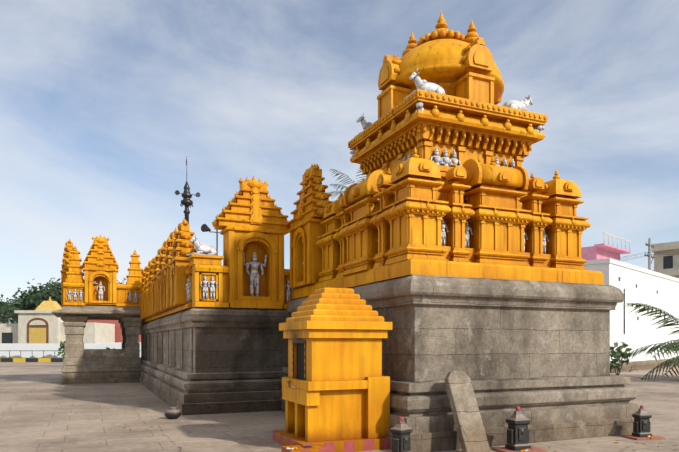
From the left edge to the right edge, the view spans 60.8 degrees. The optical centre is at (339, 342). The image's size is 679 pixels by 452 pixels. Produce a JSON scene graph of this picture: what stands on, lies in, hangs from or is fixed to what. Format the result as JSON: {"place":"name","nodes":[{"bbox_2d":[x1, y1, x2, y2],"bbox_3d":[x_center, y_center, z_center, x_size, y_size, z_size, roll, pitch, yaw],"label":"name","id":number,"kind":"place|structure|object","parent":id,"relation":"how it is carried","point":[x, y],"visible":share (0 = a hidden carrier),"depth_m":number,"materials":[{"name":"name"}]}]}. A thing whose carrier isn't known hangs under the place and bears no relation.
{"place":"outdoors","nodes":[
{"label":"outdoors","id":0,"kind":"place"},
{"bbox_2d":[201,224,219,255],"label":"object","id":1,"kind":"structure","parent":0,"point":[205,228],"depth_m":25.10,"materials":[{"name":"metal"}]},
{"bbox_2d":[0,362,678,451],"bbox_3d":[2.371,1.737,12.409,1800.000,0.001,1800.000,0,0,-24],"label":"paved ground","id":2,"kind":"structure","parent":0,"point":[43,408],"depth_m":12.51,"materials":[{"name":"stone"}]},
{"bbox_2d":[0,297,17,323],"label":"tree","id":3,"kind":"object","parent":2,"relation":"on","point":[2,302],"visible":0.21,"depth_m":95.49,"materials":[{"name":"green plant"}]},
{"bbox_2d":[0,289,43,323],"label":"tree","id":4,"kind":"object","parent":2,"relation":"on","point":[8,317],"visible":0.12,"depth_m":81.75,"materials":[{"name":"green plant"}]},
{"bbox_2d":[0,278,61,322],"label":"tree","id":5,"kind":"object","parent":2,"relation":"on","point":[35,299],"visible":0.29,"depth_m":70.98,"materials":[{"name":"green plant"}]},
{"bbox_2d":[0,358,62,361],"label":"road kerb","id":6,"kind":"structure","parent":2,"relation":"on","point":[31,359],"depth_m":50.08,"materials":[{"name":"paint"}]},
{"bbox_2d":[0,297,114,342],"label":"building","id":7,"kind":"structure","parent":2,"relation":"on","point":[41,323],"depth_m":63.35,"materials":[{"name":"beige paint"}]},
{"bbox_2d":[57,341,65,358],"bbox_3d":[-18.948,0.805,40.114,1.121,1.876,1.181,0,0,-42],"label":"plant","id":8,"kind":"object","parent":2,"relation":"on","point":[63,348],"visible":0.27,"depth_m":39.96,"materials":[{"name":"green plant"}]},
{"bbox_2d":[0,343,140,357],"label":"compound wall","id":9,"kind":"structure","parent":2,"relation":"on","point":[31,350],"depth_m":61.30,"materials":[{"name":"white paint"}]},
{"bbox_2d":[52,305,142,383],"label":"stone pavilion","id":10,"kind":"structure","parent":2,"relation":"on","point":[81,364],"depth_m":24.42,"materials":[{"name":"grey stone"}]},
{"bbox_2d":[60,235,143,306],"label":"porch parapet","id":11,"kind":"structure","parent":10,"relation":"on","point":[100,284],"depth_m":24.48,"materials":[{"name":"paint"}]},
{"bbox_2d":[87,320,140,342],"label":"red building","id":12,"kind":"structure","parent":2,"relation":"on","point":[118,334],"depth_m":70.23,"materials":[{"name":"paint"}]},
{"bbox_2d":[164,407,180,418],"bbox_3d":[-3.772,1.607,13.111,0.380,0.260,0.380,0,0,-24],"label":"clay pot","id":13,"kind":"object","parent":2,"relation":"on","point":[172,413],"visible":1,"depth_m":12.99,"materials":[{"name":"grey ceramic"}]},
{"bbox_2d":[174,159,199,223],"bbox_3d":[-9.400,-4.863,35.641,1.532,13.200,0.819,0,0,-24],"label":"flag mast dhvajastambha","id":14,"kind":"object","parent":2,"relation":"on","point":[186,201],"visible":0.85,"depth_m":35.49,"materials":[{"name":"metal"}]},
{"bbox_2d":[139,307,291,414],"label":"granite mandapa hall","id":15,"kind":"structure","parent":2,"relation":"on","point":[204,360],"depth_m":14.63,"materials":[{"name":"grey stone"}]},
{"bbox_2d":[139,175,296,324],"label":"temple parapet","id":16,"kind":"structure","parent":15,"relation":"on","point":[180,273],"depth_m":14.86,"materials":[{"name":"paint"}]},
{"bbox_2d":[273,287,391,451],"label":"shrine","id":17,"kind":"object","parent":2,"relation":"on","point":[337,399],"visible":0.94,"depth_m":9.37,"materials":[{"name":"yellow paint"}]},
{"bbox_2d":[99,416,677,450],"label":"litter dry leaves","id":18,"kind":"object","parent":2,"relation":"on","point":[549,447],"visible":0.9,"depth_m":9.96,"materials":[{"name":"brown plant"}]},
{"bbox_2d":[390,416,412,451],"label":"stone lantern","id":19,"kind":"object","parent":2,"relation":"on","point":[401,431],"visible":1,"depth_m":8.51,"materials":[{"name":"grey stone"}]},
{"bbox_2d":[281,274,638,451],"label":"granite shrine body","id":20,"kind":"object","parent":2,"relation":"on","point":[537,353],"visible":0.62,"depth_m":10.16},
{"bbox_2d":[287,163,602,299],"bbox_3d":[1.827,-2.765,13.219,4.490,3.303,6.240,0,0,-24],"label":"sukanasi antarala","id":21,"kind":"object","parent":20,"relation":"on","point":[306,229],"visible":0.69,"depth_m":12.67,"materials":[{"name":"yellow paint"}]},
{"bbox_2d":[316,10,590,283],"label":"temple tower","id":22,"kind":"structure","parent":21,"relation":"on","point":[440,148],"depth_m":11.02,"materials":[{"name":"yellow paint"}]},
{"bbox_2d":[444,371,490,451],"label":"stone slab","id":23,"kind":"object","parent":2,"relation":"on","point":[472,436],"depth_m":8.98,"materials":[{"name":"stone"}]},
{"bbox_2d":[285,380,655,451],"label":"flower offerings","id":24,"kind":"object","parent":2,"relation":"on","point":[288,386],"visible":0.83,"depth_m":9.57,"materials":[{"name":"plant"}]},
{"bbox_2d":[492,406,547,451],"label":"stone lantern","id":25,"kind":"object","parent":2,"relation":"on","point":[518,421],"visible":1,"depth_m":9.12,"materials":[{"name":"grey stone"}]},
{"bbox_2d":[581,232,630,260],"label":"pink building","id":26,"kind":"structure","parent":2,"relation":"on","point":[600,251],"depth_m":47.97,"materials":[{"name":"paint"}]},
{"bbox_2d":[610,340,632,374],"bbox_3d":[13.309,0.779,27.902,1.646,1.940,1.554,0,0,-40],"label":"shrub","id":27,"kind":"object","parent":2,"relation":"on","point":[617,353],"visible":0.71,"depth_m":27.75,"materials":[{"name":"green plant"}]},
{"bbox_2d":[582,258,678,372],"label":"white building","id":28,"kind":"structure","parent":2,"relation":"on","point":[633,330],"depth_m":36.50,"materials":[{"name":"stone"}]},
{"bbox_2d":[621,405,664,439],"bbox_3d":[5.497,1.437,10.486,0.576,0.598,0.414,0,0,-12],"label":"stone lantern","id":29,"kind":"object","parent":2,"relation":"on","point":[641,423],"visible":1,"depth_m":10.41,"materials":[{"name":"grey stone"}]},
{"bbox_2d":[617,303,678,380],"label":"palm plant","id":30,"kind":"object","parent":2,"relation":"on","point":[673,346],"visible":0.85,"depth_m":26.38,"materials":[{"name":"green plant"}]},
{"bbox_2d":[619,238,678,269],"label":"utility pole","id":31,"kind":"object","parent":2,"relation":"on","point":[649,254],"visible":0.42,"depth_m":49.35,"materials":[{"name":"concrete"}]},
{"bbox_2d":[0,0,678,323],"label":"sky","id":32,"kind":"structure","parent":0,"point":[104,104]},
{"bbox_2d":[327,168,366,199],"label":"coconut palm","id":33,"kind":"object","parent":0,"point":[342,186],"visible":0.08,"depth_m":53.94,"materials":[{"name":"green plant"}]},
{"bbox_2d":[651,241,678,278],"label":"building","id":34,"kind":"structure","parent":0,"point":[665,263],"depth_m":80.04,"materials":[{"name":"beige paint"}]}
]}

